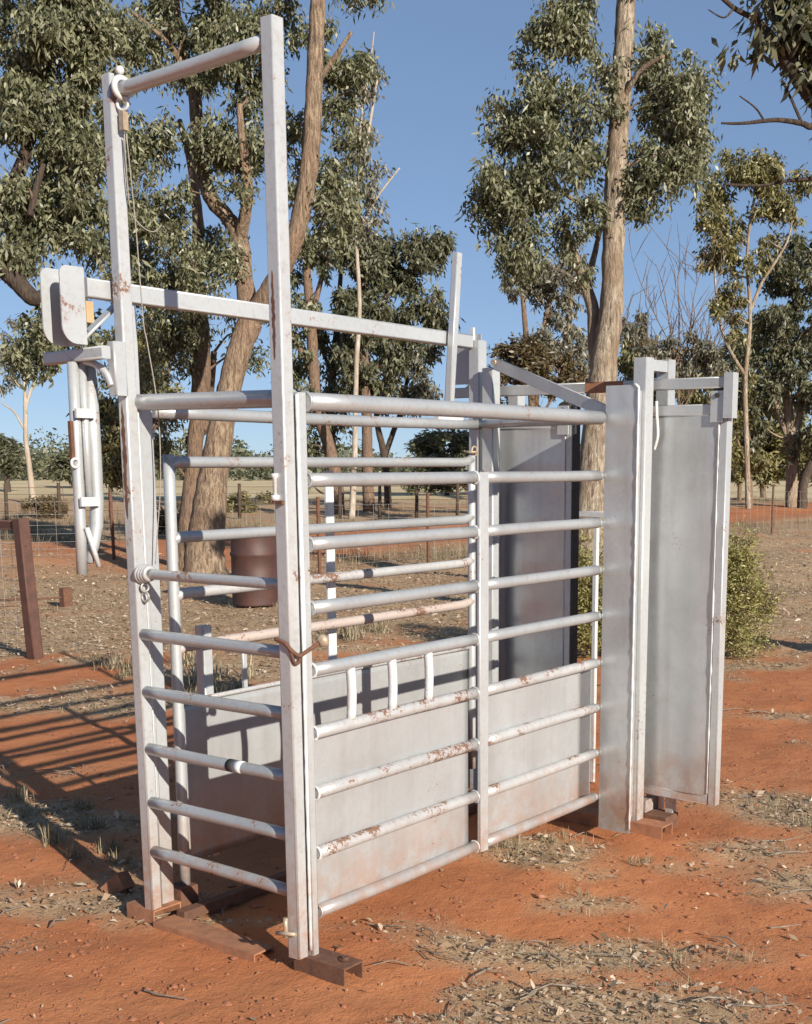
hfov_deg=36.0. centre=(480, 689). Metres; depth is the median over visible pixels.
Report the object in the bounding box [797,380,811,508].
gum tree
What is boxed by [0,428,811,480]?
distant scrub
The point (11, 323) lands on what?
gum sapling
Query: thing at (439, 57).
sky
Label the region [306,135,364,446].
gum tree
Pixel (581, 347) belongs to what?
gum tree
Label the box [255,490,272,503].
saltbush
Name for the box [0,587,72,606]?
post stub
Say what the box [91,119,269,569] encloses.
gum tree
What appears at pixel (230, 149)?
gum tree
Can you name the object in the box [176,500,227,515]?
saltbush
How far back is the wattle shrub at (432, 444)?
61.71 m
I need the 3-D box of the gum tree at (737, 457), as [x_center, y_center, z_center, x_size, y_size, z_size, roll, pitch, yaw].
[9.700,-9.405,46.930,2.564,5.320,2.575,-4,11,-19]
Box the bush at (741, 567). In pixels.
[577,513,787,661]
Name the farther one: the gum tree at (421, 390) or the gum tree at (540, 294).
the gum tree at (421, 390)
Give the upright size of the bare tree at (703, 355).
8.078 m
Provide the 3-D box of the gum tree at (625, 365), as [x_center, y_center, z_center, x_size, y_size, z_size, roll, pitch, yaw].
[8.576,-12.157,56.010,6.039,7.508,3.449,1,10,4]
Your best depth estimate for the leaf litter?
5.56 m
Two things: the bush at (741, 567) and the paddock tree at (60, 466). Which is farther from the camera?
the paddock tree at (60, 466)
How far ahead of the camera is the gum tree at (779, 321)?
46.73 m
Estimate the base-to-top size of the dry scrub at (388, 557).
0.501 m
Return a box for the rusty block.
[100,870,134,894]
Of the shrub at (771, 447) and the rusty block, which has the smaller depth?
the rusty block
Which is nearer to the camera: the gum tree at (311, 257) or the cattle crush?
the cattle crush
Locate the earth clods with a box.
[0,644,811,1023]
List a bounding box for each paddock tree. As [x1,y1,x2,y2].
[0,433,39,491]
[42,447,84,486]
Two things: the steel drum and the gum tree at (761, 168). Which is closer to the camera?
the steel drum
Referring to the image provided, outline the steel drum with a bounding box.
[229,527,277,606]
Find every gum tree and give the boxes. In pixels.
[0,0,151,391]
[66,315,188,494]
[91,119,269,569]
[95,0,394,574]
[261,212,345,514]
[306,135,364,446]
[326,203,466,511]
[333,32,399,518]
[373,350,442,507]
[455,0,729,592]
[499,254,596,406]
[551,229,596,401]
[617,334,729,405]
[688,144,811,508]
[707,367,777,506]
[708,0,811,186]
[719,314,809,497]
[736,230,811,506]
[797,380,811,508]
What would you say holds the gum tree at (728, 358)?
on the ground at (490, 874)
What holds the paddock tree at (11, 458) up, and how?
on the ground at (490, 874)
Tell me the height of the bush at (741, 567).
1.348 m
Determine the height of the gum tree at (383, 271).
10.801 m
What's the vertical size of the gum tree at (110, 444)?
5.054 m
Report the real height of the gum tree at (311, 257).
10.121 m
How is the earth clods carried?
on the ground at (490, 874)
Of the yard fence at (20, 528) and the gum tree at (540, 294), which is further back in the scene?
the gum tree at (540, 294)
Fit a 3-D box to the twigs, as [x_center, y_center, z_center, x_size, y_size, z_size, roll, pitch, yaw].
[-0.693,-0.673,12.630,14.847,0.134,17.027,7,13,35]
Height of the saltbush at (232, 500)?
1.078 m
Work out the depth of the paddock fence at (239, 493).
37.90 m
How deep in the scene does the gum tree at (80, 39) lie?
14.27 m
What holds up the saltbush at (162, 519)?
on the ground at (490, 874)
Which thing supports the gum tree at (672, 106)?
on the ground at (490, 874)
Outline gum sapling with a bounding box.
[0,316,62,500]
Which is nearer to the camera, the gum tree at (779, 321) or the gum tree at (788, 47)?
the gum tree at (788, 47)
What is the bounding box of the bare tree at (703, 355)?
[600,222,742,404]
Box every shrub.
[400,428,468,495]
[465,330,589,406]
[731,414,811,501]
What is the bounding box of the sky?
[0,0,811,457]
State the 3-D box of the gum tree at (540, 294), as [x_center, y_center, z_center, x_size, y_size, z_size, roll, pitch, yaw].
[1.915,-9.318,38.520,2.637,8.146,2.604,7,13,35]
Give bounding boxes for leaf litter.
[0,531,811,1023]
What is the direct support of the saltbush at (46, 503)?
on the ground at (490, 874)
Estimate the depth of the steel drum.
14.11 m
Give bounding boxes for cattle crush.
[39,14,738,985]
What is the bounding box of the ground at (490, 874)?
[0,476,811,1023]
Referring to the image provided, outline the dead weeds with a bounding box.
[0,609,811,963]
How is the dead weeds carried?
on the ground at (490, 874)
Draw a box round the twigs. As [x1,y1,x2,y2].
[0,591,811,1023]
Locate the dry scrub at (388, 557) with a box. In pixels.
[0,492,811,568]
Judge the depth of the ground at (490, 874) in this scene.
4.90 m
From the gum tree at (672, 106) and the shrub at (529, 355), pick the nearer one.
the gum tree at (672, 106)
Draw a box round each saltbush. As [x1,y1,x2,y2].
[18,495,68,518]
[156,506,178,534]
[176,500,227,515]
[227,491,258,512]
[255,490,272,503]
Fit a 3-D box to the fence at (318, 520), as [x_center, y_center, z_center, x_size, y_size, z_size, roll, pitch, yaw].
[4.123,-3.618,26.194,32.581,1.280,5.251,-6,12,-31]
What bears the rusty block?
on the ground at (490, 874)
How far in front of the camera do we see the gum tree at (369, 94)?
37.93 m
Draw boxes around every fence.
[0,483,467,519]
[0,485,811,573]
[0,518,42,659]

